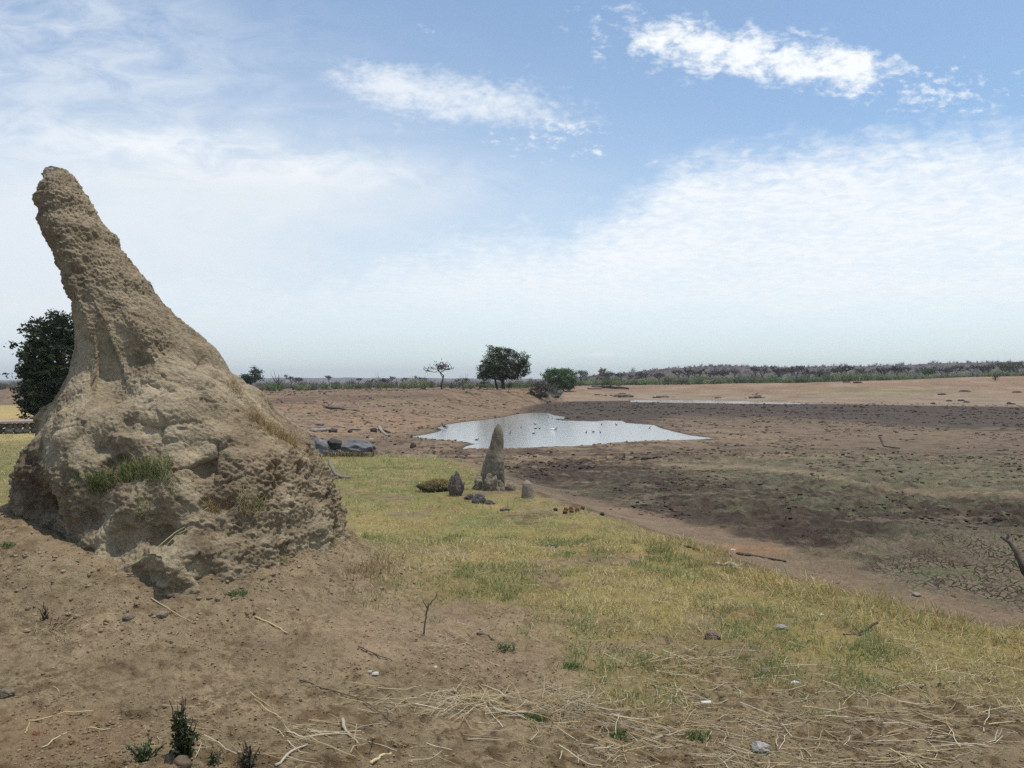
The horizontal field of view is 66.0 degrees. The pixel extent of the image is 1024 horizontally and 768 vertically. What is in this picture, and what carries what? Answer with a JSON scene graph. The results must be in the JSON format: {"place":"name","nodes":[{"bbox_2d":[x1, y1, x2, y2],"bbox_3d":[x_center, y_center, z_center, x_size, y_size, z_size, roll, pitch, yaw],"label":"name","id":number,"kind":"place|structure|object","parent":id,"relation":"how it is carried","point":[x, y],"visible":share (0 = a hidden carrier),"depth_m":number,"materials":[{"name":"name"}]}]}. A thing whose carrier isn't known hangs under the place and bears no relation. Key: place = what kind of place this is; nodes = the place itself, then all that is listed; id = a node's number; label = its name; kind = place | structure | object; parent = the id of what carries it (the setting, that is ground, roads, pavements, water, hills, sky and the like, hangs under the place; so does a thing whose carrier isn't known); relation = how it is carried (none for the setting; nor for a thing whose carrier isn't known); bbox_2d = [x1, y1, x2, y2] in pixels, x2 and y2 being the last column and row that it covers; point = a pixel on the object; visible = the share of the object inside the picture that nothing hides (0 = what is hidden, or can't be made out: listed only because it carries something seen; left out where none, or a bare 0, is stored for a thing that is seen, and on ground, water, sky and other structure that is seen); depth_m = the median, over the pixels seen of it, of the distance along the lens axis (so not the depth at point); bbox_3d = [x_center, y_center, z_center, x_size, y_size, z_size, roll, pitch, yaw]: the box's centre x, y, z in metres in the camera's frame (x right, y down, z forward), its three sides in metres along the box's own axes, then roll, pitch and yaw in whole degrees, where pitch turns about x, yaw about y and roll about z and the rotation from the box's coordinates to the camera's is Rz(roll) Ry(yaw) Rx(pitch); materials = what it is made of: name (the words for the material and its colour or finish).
{"place":"outdoors","nodes":[
{"label":"outdoors","id":0,"kind":"place"},
{"bbox_2d":[0,377,543,383],"bbox_3d":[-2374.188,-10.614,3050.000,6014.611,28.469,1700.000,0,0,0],"label":"hills","id":1,"kind":"structure","parent":0,"point":[346,379],"depth_m":2679.45,"materials":[{"name":"plant"}]},
{"bbox_2d":[0,376,1023,767],"bbox_3d":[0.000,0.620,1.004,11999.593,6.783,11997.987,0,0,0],"label":"ground","id":2,"kind":"structure","parent":0,"point":[824,532],"depth_m":6.08,"materials":[{"name":"soil"}]},
{"bbox_2d":[0,687,14,698],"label":"stone","id":3,"kind":"object","parent":2,"relation":"on","point":[6,692],"visible":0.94,"depth_m":4.28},
{"bbox_2d":[0,420,35,433],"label":"stone wall","id":4,"kind":"structure","parent":2,"relation":"on","point":[8,426],"depth_m":37.47,"materials":[{"name":"stone"}]},
{"bbox_2d":[0,308,74,418],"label":"dark tree","id":5,"kind":"object","parent":2,"relation":"on","point":[43,371],"visible":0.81,"depth_m":51.06,"materials":[{"name":"green plant"}]},
{"bbox_2d":[38,602,48,619],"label":"leafy plant","id":6,"kind":"object","parent":2,"relation":"on","point":[44,615],"visible":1,"depth_m":5.25,"materials":[{"name":"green plant"}]},
{"bbox_2d":[15,710,93,720],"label":"dry stalk","id":7,"kind":"object","parent":2,"relation":"on","point":[61,713],"visible":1,"depth_m":4.12,"materials":[{"name":"plant"}]},
{"bbox_2d":[16,610,95,644],"bbox_3d":[-2.921,1.571,5.114,0.440,0.136,0.320,0,0,0],"label":"straw tangle","id":8,"kind":"object","parent":2,"relation":"on","point":[57,633],"visible":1,"depth_m":5.11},
{"bbox_2d":[122,613,134,619],"bbox_3d":[-2.582,1.567,5.306,0.070,0.044,0.073,0,0,40],"label":"stone","id":9,"kind":"object","parent":2,"relation":"on","point":[129,616],"visible":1,"depth_m":5.29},
{"bbox_2d":[125,735,166,761],"bbox_3d":[-1.693,1.713,3.648,0.183,0.140,0.118,0,0,0],"label":"leafy plant","id":10,"kind":"object","parent":2,"relation":"on","point":[144,754],"visible":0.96,"depth_m":3.64,"materials":[{"name":"green plant"}]},
{"bbox_2d":[157,611,167,618],"bbox_3d":[-2.378,1.572,5.367,0.075,0.054,0.067,0,0,25],"label":"stone","id":11,"kind":"object","parent":2,"relation":"on","point":[162,614],"visible":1,"depth_m":5.34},
{"bbox_2d":[8,166,350,597],"bbox_3d":[-2.628,0.108,7.099,3.426,4.202,3.032,0,0,45],"label":"termite mound","id":12,"kind":"object","parent":2,"relation":"on","point":[149,370],"visible":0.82,"depth_m":6.40,"materials":[{"name":"soil"}]},
{"bbox_2d":[65,462,137,497],"bbox_3d":[-3.132,0.743,6.004,0.636,0.322,0.295,0,0,13],"label":"grass tuft","id":13,"kind":"object","parent":12,"relation":"on","point":[104,482],"visible":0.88,"depth_m":5.98,"materials":[{"name":"plant"}]},
{"bbox_2d":[131,490,152,519],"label":"grass tuft","id":14,"kind":"object","parent":12,"relation":"on","point":[139,499],"visible":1,"depth_m":5.84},
{"bbox_2d":[114,448,177,484],"bbox_3d":[-2.801,0.623,6.010,0.616,0.306,0.258,0,0,11],"label":"grass tuft","id":15,"kind":"object","parent":12,"relation":"on","point":[144,466],"visible":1,"depth_m":5.99,"materials":[{"name":"plant"}]},
{"bbox_2d":[126,508,207,567],"bbox_3d":[-2.509,1.131,5.809,0.094,0.368,0.607,0,0,43],"label":"dry stalk","id":16,"kind":"object","parent":12,"relation":"on","point":[137,561],"visible":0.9,"depth_m":5.76,"materials":[{"name":"plant"}]},
{"bbox_2d":[161,471,183,501],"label":"grass tuft","id":17,"kind":"object","parent":12,"relation":"on","point":[165,484],"visible":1,"depth_m":5.95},
{"bbox_2d":[202,490,232,516],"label":"grass tuft","id":18,"kind":"object","parent":12,"relation":"on","point":[212,503],"visible":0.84,"depth_m":6.12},
{"bbox_2d":[224,376,246,394],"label":"grass tuft","id":19,"kind":"object","parent":12,"relation":"on","point":[234,384],"visible":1,"depth_m":6.84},
{"bbox_2d":[233,484,271,518],"bbox_3d":[-2.042,0.930,6.226,0.342,0.303,0.182,0,0,-36],"label":"grass tuft","id":20,"kind":"object","parent":12,"relation":"on","point":[251,507],"visible":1,"depth_m":6.21,"materials":[{"name":"plant"}]},
{"bbox_2d":[243,405,286,440],"bbox_3d":[-2.146,0.344,6.820,0.421,0.391,0.259,0,0,-31],"label":"grass tuft","id":21,"kind":"object","parent":12,"relation":"on","point":[261,419],"visible":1,"depth_m":6.82,"materials":[{"name":"plant"}]},
{"bbox_2d":[276,423,304,451],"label":"grass tuft","id":22,"kind":"object","parent":12,"relation":"on","point":[293,441],"visible":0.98,"depth_m":6.95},
{"bbox_2d":[172,755,191,767],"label":"stone","id":23,"kind":"object","parent":2,"relation":"on","point":[182,761],"visible":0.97,"depth_m":3.61,"materials":[{"name":"stone"}]},
{"bbox_2d":[169,696,200,760],"bbox_3d":[-1.524,1.618,3.678,0.158,0.332,0.127,0,0,0],"label":"leafy plant","id":24,"kind":"object","parent":2,"relation":"on","point":[183,744],"visible":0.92,"depth_m":3.66,"materials":[{"name":"green plant"}]},
{"bbox_2d":[205,747,223,765],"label":"leafy plant","id":25,"kind":"object","parent":2,"relation":"on","point":[210,759],"visible":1,"depth_m":3.65,"materials":[{"name":"green plant"}]},
{"bbox_2d":[0,510,448,677],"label":"mound debris","id":26,"kind":"object","parent":2,"relation":"on","point":[167,640],"visible":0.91,"depth_m":5.61,"materials":[{"name":"soil"}]},
{"bbox_2d":[226,588,247,595],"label":"weed","id":27,"kind":"object","parent":2,"relation":"on","point":[243,593],"visible":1,"depth_m":5.71,"materials":[{"name":"green plant"}]},
{"bbox_2d":[234,741,261,767],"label":"leafy plant","id":28,"kind":"object","parent":2,"relation":"on","point":[247,760],"visible":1,"depth_m":3.67,"materials":[{"name":"green plant"}]},
{"bbox_2d":[239,365,264,384],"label":"tree","id":29,"kind":"object","parent":2,"relation":"on","point":[253,377],"visible":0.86,"depth_m":149.68,"materials":[{"name":"green plant"}]},
{"bbox_2d":[264,383,276,390],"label":"green shrub","id":30,"kind":"object","parent":2,"relation":"on","point":[268,388],"visible":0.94,"depth_m":141.45,"materials":[{"name":"green plant"}]},
{"bbox_2d":[254,616,287,632],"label":"dry stalk","id":31,"kind":"object","parent":2,"relation":"on","point":[270,623],"visible":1,"depth_m":5.43,"materials":[{"name":"plant"}]},
{"bbox_2d":[274,744,307,766],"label":"dry stalk","id":32,"kind":"object","parent":2,"relation":"on","point":[284,757],"visible":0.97,"depth_m":3.76,"materials":[{"name":"plant"}]},
{"bbox_2d":[294,383,310,390],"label":"green shrub","id":33,"kind":"object","parent":2,"relation":"on","point":[300,387],"visible":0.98,"depth_m":146.27,"materials":[{"name":"green plant"}]},
{"bbox_2d":[286,731,338,737],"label":"dry stalk","id":34,"kind":"object","parent":2,"relation":"on","point":[309,736],"visible":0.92,"depth_m":3.99,"materials":[{"name":"plant"}]},
{"bbox_2d":[309,428,330,431],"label":"fallen log","id":35,"kind":"object","parent":2,"relation":"on","point":[319,429],"visible":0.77,"depth_m":53.50,"materials":[{"name":"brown wood"}]},
{"bbox_2d":[327,458,352,478],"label":"forked branch","id":36,"kind":"object","parent":2,"relation":"on","point":[337,475],"visible":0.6,"depth_m":17.72,"materials":[{"name":"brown wood"}]},
{"bbox_2d":[323,399,358,410],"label":"fallen log","id":37,"kind":"object","parent":2,"relation":"on","point":[328,406],"visible":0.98,"depth_m":79.66,"materials":[{"name":"grey wood"}]},
{"bbox_2d":[299,680,387,716],"bbox_3d":[-0.954,1.778,4.474,0.733,0.058,0.021,0,0,34],"label":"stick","id":38,"kind":"object","parent":2,"relation":"on","point":[341,693],"visible":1,"depth_m":4.49,"materials":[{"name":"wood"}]},
{"bbox_2d":[340,717,351,734],"bbox_3d":[-0.862,1.778,4.077,0.031,0.026,0.210,0,0,-23],"label":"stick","id":39,"kind":"object","parent":2,"relation":"on","point":[344,724],"visible":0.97,"depth_m":4.09,"materials":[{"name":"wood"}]},
{"bbox_2d":[321,449,376,456],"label":"grass tuft","id":40,"kind":"object","parent":2,"relation":"on","point":[344,454],"visible":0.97,"depth_m":24.04,"materials":[{"name":"plant"}]},
{"bbox_2d":[340,439,376,452],"bbox_3d":[-7.836,3.254,39.934,1.885,0.971,1.222,0,0,0],"label":"boulder","id":41,"kind":"object","parent":2,"relation":"on","point":[351,445],"visible":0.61,"depth_m":39.61,"materials":[{"name":"stone"}]},
{"bbox_2d":[334,552,404,580],"bbox_3d":[-1.266,1.528,6.731,0.748,0.115,0.890,0,0,0],"label":"grass tuft","id":42,"kind":"object","parent":2,"relation":"on","point":[367,566],"visible":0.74,"depth_m":6.68,"materials":[{"name":"plant"}]},
{"bbox_2d":[369,752,391,764],"bbox_3d":[-0.632,1.795,3.789,0.022,0.027,0.144,0,0,34],"label":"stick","id":43,"kind":"object","parent":2,"relation":"on","point":[376,759],"visible":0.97,"depth_m":3.77,"materials":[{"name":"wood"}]},
{"bbox_2d":[397,382,415,388],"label":"green shrub","id":44,"kind":"object","parent":2,"relation":"on","point":[404,386],"visible":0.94,"depth_m":128.71,"materials":[{"name":"green plant"}]},
{"bbox_2d":[412,380,427,388],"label":"green shrub","id":45,"kind":"object","parent":2,"relation":"on","point":[423,384],"visible":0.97,"depth_m":128.75,"materials":[{"name":"green plant"}]},
{"bbox_2d":[423,592,437,635],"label":"upright twig","id":46,"kind":"object","parent":2,"relation":"on","point":[427,607],"visible":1,"depth_m":5.57,"materials":[{"name":"brown wood"}]},
{"bbox_2d":[416,477,448,492],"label":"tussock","id":47,"kind":"object","parent":2,"relation":"on","point":[440,484],"visible":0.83,"depth_m":15.18,"materials":[{"name":"plant"}]},
{"bbox_2d":[423,358,452,388],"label":"flat topped tree","id":48,"kind":"object","parent":2,"relation":"on","point":[440,366],"visible":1,"depth_m":127.16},
{"bbox_2d":[402,620,484,652],"bbox_3d":[-0.463,1.754,5.489,0.590,0.111,0.535,0,0,0],"label":"straw wisp","id":49,"kind":"object","parent":2,"relation":"on","point":[444,646],"visible":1,"depth_m":5.43,"materials":[{"name":"plant"}]},
{"bbox_2d":[442,382,457,387],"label":"green shrub","id":50,"kind":"object","parent":2,"relation":"on","point":[445,385],"visible":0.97,"depth_m":142.11,"materials":[{"name":"green plant"}]},
{"bbox_2d":[448,470,464,495],"bbox_3d":[-1.025,1.887,14.454,0.284,0.616,0.251,0,0,27],"label":"weathered stump","id":51,"kind":"object","parent":2,"relation":"on","point":[456,484],"visible":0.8,"depth_m":14.38,"materials":[{"name":"wood"}]},
{"bbox_2d":[369,678,562,724],"bbox_3d":[-0.295,1.790,4.446,1.069,0.074,0.594,0,0,-25],"label":"straw tangle","id":52,"kind":"object","parent":2,"relation":"on","point":[466,697],"visible":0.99,"depth_m":4.45,"materials":[{"name":"plant"}]},
{"bbox_2d":[471,493,485,503],"bbox_3d":[-0.565,2.008,13.557,0.238,0.257,0.230,0,0,-27],"label":"stone","id":53,"kind":"object","parent":2,"relation":"on","point":[479,497],"visible":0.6,"depth_m":13.48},
{"bbox_2d":[472,423,504,490],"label":"termite spire","id":54,"kind":"structure","parent":2,"relation":"on","point":[490,477],"depth_m":15.44,"materials":[{"name":"soil"}]},
{"bbox_2d":[475,345,530,388],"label":"shade tree","id":55,"kind":"object","parent":2,"relation":"on","point":[497,365],"visible":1,"depth_m":122.40,"materials":[{"name":"green plant"}]},
{"bbox_2d":[495,642,515,650],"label":"weed","id":56,"kind":"object","parent":2,"relation":"on","point":[504,647],"visible":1,"depth_m":5.39,"materials":[{"name":"green plant"}]},
{"bbox_2d":[492,707,525,713],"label":"dry stalk","id":57,"kind":"object","parent":2,"relation":"on","point":[514,712],"visible":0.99,"depth_m":4.36,"materials":[{"name":"plant"}]},
{"bbox_2d":[505,482,515,490],"bbox_3d":[-0.037,2.053,15.482,0.214,0.259,0.192,0,0,0],"label":"earth lump","id":58,"kind":"object","parent":2,"relation":"on","point":[509,486],"visible":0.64,"depth_m":15.42,"materials":[{"name":"soil"}]},
{"bbox_2d":[0,360,1023,395],"bbox_3d":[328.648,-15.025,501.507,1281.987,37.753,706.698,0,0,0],"label":"scrub thicket","id":59,"kind":"object","parent":2,"relation":"on","point":[262,385],"visible":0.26,"depth_m":274.33,"materials":[{"name":"plant"}]},
{"bbox_2d":[0,511,1023,767],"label":"soil crumbs","id":60,"kind":"object","parent":2,"relation":"on","point":[358,667],"visible":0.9,"depth_m":4.24,"materials":[{"name":"soil"}]},
{"bbox_2d":[4,504,1023,767],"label":"straw litter","id":61,"kind":"object","parent":2,"relation":"on","point":[800,716],"visible":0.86,"depth_m":4.42,"materials":[{"name":"plant"}]},
{"bbox_2d":[521,480,533,498],"bbox_3d":[0.279,1.902,14.167,0.258,0.362,0.239,0,0,0],"label":"termite stub","id":62,"kind":"object","parent":2,"relation":"on","point":[527,490],"visible":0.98,"depth_m":14.09,"materials":[{"name":"soil"}]},
{"bbox_2d":[523,712,545,722],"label":"weed","id":63,"kind":"object","parent":2,"relation":"on","point":[534,717],"visible":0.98,"depth_m":4.30,"materials":[{"name":"green plant"}]},
{"bbox_2d":[527,388,549,397],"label":"dark shrub","id":64,"kind":"object","parent":2,"relation":"on","point":[535,394],"visible":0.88,"depth_m":116.13,"materials":[{"name":"green plant"}]},
{"bbox_2d":[529,381,550,393],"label":"scrubby tree","id":65,"kind":"object","parent":2,"relation":"on","point":[533,385],"visible":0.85,"depth_m":120.28,"materials":[{"name":"green plant"}]},
{"bbox_2d":[540,366,579,390],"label":"round tree","id":66,"kind":"object","parent":2,"relation":"on","point":[566,380],"visible":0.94,"depth_m":190.84,"materials":[{"name":"green plant"}]},
{"bbox_2d":[500,676,626,730],"bbox_3d":[0.277,1.780,4.415,0.753,0.132,0.668,0,0,0],"label":"straw tangle","id":67,"kind":"object","parent":2,"relation":"on","point":[563,703],"visible":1,"depth_m":4.46,"materials":[{"name":"plant"}]},
{"bbox_2d":[563,659,583,669],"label":"weed","id":68,"kind":"object","parent":2,"relation":"on","point":[573,664],"visible":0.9,"depth_m":5.08,"materials":[{"name":"green plant"}]},
{"bbox_2d":[575,370,588,385],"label":"sparse tree","id":69,"kind":"object","parent":2,"relation":"on","point":[581,373],"visible":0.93,"depth_m":229.81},
{"bbox_2d":[594,367,608,385],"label":"dead tree","id":70,"kind":"object","parent":2,"relation":"on","point":[601,371],"visible":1,"depth_m":214.37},
{"bbox_2d":[592,381,628,389],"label":"fallen log","id":71,"kind":"object","parent":2,"relation":"on","point":[613,387],"visible":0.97,"depth_m":199.04,"materials":[{"name":"grey wood"}]},
{"bbox_2d":[600,726,627,739],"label":"weed","id":72,"kind":"object","parent":2,"relation":"on","point":[616,734],"visible":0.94,"depth_m":4.12,"materials":[{"name":"green plant"}]},
{"bbox_2d":[265,387,1023,618],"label":"mud clods","id":73,"kind":"object","parent":2,"relation":"on","point":[779,452],"visible":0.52,"depth_m":42.09,"materials":[{"name":"soil"}]},
{"bbox_2d":[663,375,675,384],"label":"green shrub","id":74,"kind":"object","parent":2,"relation":"on","point":[667,380],"visible":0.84,"depth_m":227.46,"materials":[{"name":"green plant"}]},
{"bbox_2d":[673,378,689,384],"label":"green shrub","id":75,"kind":"object","parent":2,"relation":"on","point":[684,380],"visible":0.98,"depth_m":221.99,"materials":[{"name":"green plant"}]},
{"bbox_2d":[684,729,710,742],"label":"weed","id":76,"kind":"object","parent":2,"relation":"on","point":[699,737],"visible":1,"depth_m":4.14,"materials":[{"name":"green plant"}]},
{"bbox_2d":[704,629,720,639],"bbox_3d":[1.453,1.830,5.693,0.109,0.103,0.121,0,0,-35],"label":"stone","id":77,"kind":"object","parent":2,"relation":"on","point":[708,635],"visible":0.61,"depth_m":5.67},
{"bbox_2d":[712,375,725,383],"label":"green shrub","id":78,"kind":"object","parent":2,"relation":"on","point":[716,380],"visible":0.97,"depth_m":228.04,"materials":[{"name":"green plant"}]},
{"bbox_2d":[714,370,729,382],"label":"leafless tree","id":79,"kind":"object","parent":2,"relation":"on","point":[722,373],"visible":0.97,"depth_m":244.89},
{"bbox_2d":[712,553,742,570],"bbox_3d":[2.296,1.855,8.233,0.202,0.136,0.386,0,0,-34],"label":"driftwood","id":80,"kind":"object","parent":2,"relation":"on","point":[731,564],"visible":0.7,"depth_m":8.25,"materials":[{"name":"brown wood"}]},
{"bbox_2d":[751,741,769,753],"bbox_3d":[1.265,1.850,4.015,0.090,0.062,0.091,0,0,0],"label":"stone","id":81,"kind":"object","parent":2,"relation":"on","point":[760,746],"visible":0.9,"depth_m":3.99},
{"bbox_2d":[736,552,785,561],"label":"fallen branch","id":82,"kind":"object","parent":2,"relation":"on","point":[750,554],"visible":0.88,"depth_m":10.63,"materials":[{"name":"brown wood"}]},
{"bbox_2d":[770,366,788,376],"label":"leafless tree","id":83,"kind":"object","parent":2,"relation":"on","point":[777,370],"visible":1,"depth_m":253.76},
{"bbox_2d":[540,462,1022,602],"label":"seedlings","id":84,"kind":"object","parent":2,"relation":"on","point":[845,528],"visible":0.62,"depth_m":14.33,"materials":[{"name":"green plant"}]},
{"bbox_2d":[789,365,804,376],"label":"leafless tree","id":85,"kind":"object","parent":2,"relation":"on","point":[794,369],"visible":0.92,"depth_m":269.25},
{"bbox_2d":[820,373,831,381],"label":"green shrub","id":86,"kind":"object","parent":2,"relation":"on","point":[827,377],"visible":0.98,"depth_m":224.69,"materials":[{"name":"green plant"}]},
{"bbox_2d":[829,367,846,373],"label":"leafless tree","id":87,"kind":"object","parent":2,"relation":"on","point":[836,370],"visible":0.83,"depth_m":263.11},
{"bbox_2d":[834,372,849,381],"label":"green shrub","id":88,"kind":"object","parent":2,"relation":"on","point":[841,378],"visible":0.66,"depth_m":228.35,"materials":[{"name":"green plant"}]},
{"bbox_2d":[790,736,895,743],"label":"dry stalk","id":89,"kind":"object","parent":2,"relation":"on","point":[842,741],"visible":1,"depth_m":4.06,"materials":[{"name":"plant"}]},
{"bbox_2d":[843,621,877,634],"bbox_3d":[2.573,1.810,5.803,0.357,0.076,0.036,0,0,-27],"label":"curved stick","id":90,"kind":"object","parent":2,"relation":"on","point":[872,625],"visible":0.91,"depth_m":5.82,"materials":[{"name":"brown wood"}]},
{"bbox_2d":[858,372,874,380],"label":"green shrub","id":91,"kind":"object","parent":2,"relation":"on","point":[866,375],"visible":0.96,"depth_m":236.29,"materials":[{"name":"green plant"}]},
{"bbox_2d":[874,373,888,380],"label":"green shrub","id":92,"kind":"object","parent":2,"relation":"on","point":[880,376],"visible":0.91,"depth_m":236.61,"materials":[{"name":"green plant"}]},
{"bbox_2d":[876,367,891,378],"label":"leafless tree","id":93,"kind":"object","parent":2,"relation":"on","point":[884,370],"visible":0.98,"depth_m":241.92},
{"bbox_2d":[888,366,904,375],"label":"leafless tree","id":94,"kind":"object","parent":2,"relation":"on","point":[899,369],"visible":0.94,"depth_m":264.48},
{"bbox_2d":[887,374,907,379],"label":"green shrub","id":95,"kind":"object","parent":2,"relation":"on","point":[899,377],"visible":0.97,"depth_m":230.76,"materials":[{"name":"green plant"}]},
{"bbox_2d":[920,366,937,374],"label":"leafy tree","id":96,"kind":"object","parent":2,"relation":"on","point":[927,372],"visible":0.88,"depth_m":249.67,"materials":[{"name":"green plant"}]},
{"bbox_2d":[997,361,1023,372],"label":"leafy tree","id":97,"kind":"object","parent":2,"relation":"on","point":[1006,367],"visible":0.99,"depth_m":250.13,"materials":[{"name":"green plant"}]},
{"bbox_2d":[1000,532,1023,575],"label":"dead branch","id":98,"kind":"object","parent":2,"relation":"on","point":[1018,558],"visible":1,"depth_m":9.48,"materials":[{"name":"grey wood"}]},
{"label":"boulder","id":99,"kind":"object","parent":2,"relation":"on","visible":0},
{"bbox_2d":[312,438,331,453],"bbox_3d":[-6.271,2.157,25.704,0.828,0.806,0.615,0,0,0],"label":"boulder","id":100,"kind":"object","parent":99,"relation":"on","point":[321,445],"visible":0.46,"depth_m":25.52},
{"bbox_2d":[327,438,341,449],"bbox_3d":[-5.815,1.967,25.800,0.510,0.409,0.447,0,0,0],"label":"boulder","id":101,"kind":"object","parent":99,"relation":"on","point":[334,444],"visible":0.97,"depth_m":25.68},
{"bbox_2d":[0,432,1023,766],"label":"grass","id":102,"kind":"structure","parent":0,"point":[776,578],"depth_m":6.54,"materials":[{"name":"plant"}]},
{"bbox_2d":[0,0,1023,379],"label":"sky","id":103,"kind":"structure","parent":0,"point":[313,188],"materials":[{"name":"blue"}]},
{"bbox_2d":[413,413,710,448],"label":"water","id":104,"kind":"structure","parent":0,"point":[568,433],"depth_m":56.90,"materials":[{"name":"grey liquid"}]},
{"bbox_2d":[630,400,810,403],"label":"water","id":105,"kind":"structure","parent":0,"point":[708,401],"depth_m":157.70,"materials":[{"name":"grey liquid"}]},
{"bbox_2d":[525,362,1023,383],"bbox_3d":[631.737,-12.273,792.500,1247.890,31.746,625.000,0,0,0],"label":"hills","id":106,"kind":"structure","parent":0,"point":[667,372],"depth_m":724.66,"materials":[{"name":"plant"}]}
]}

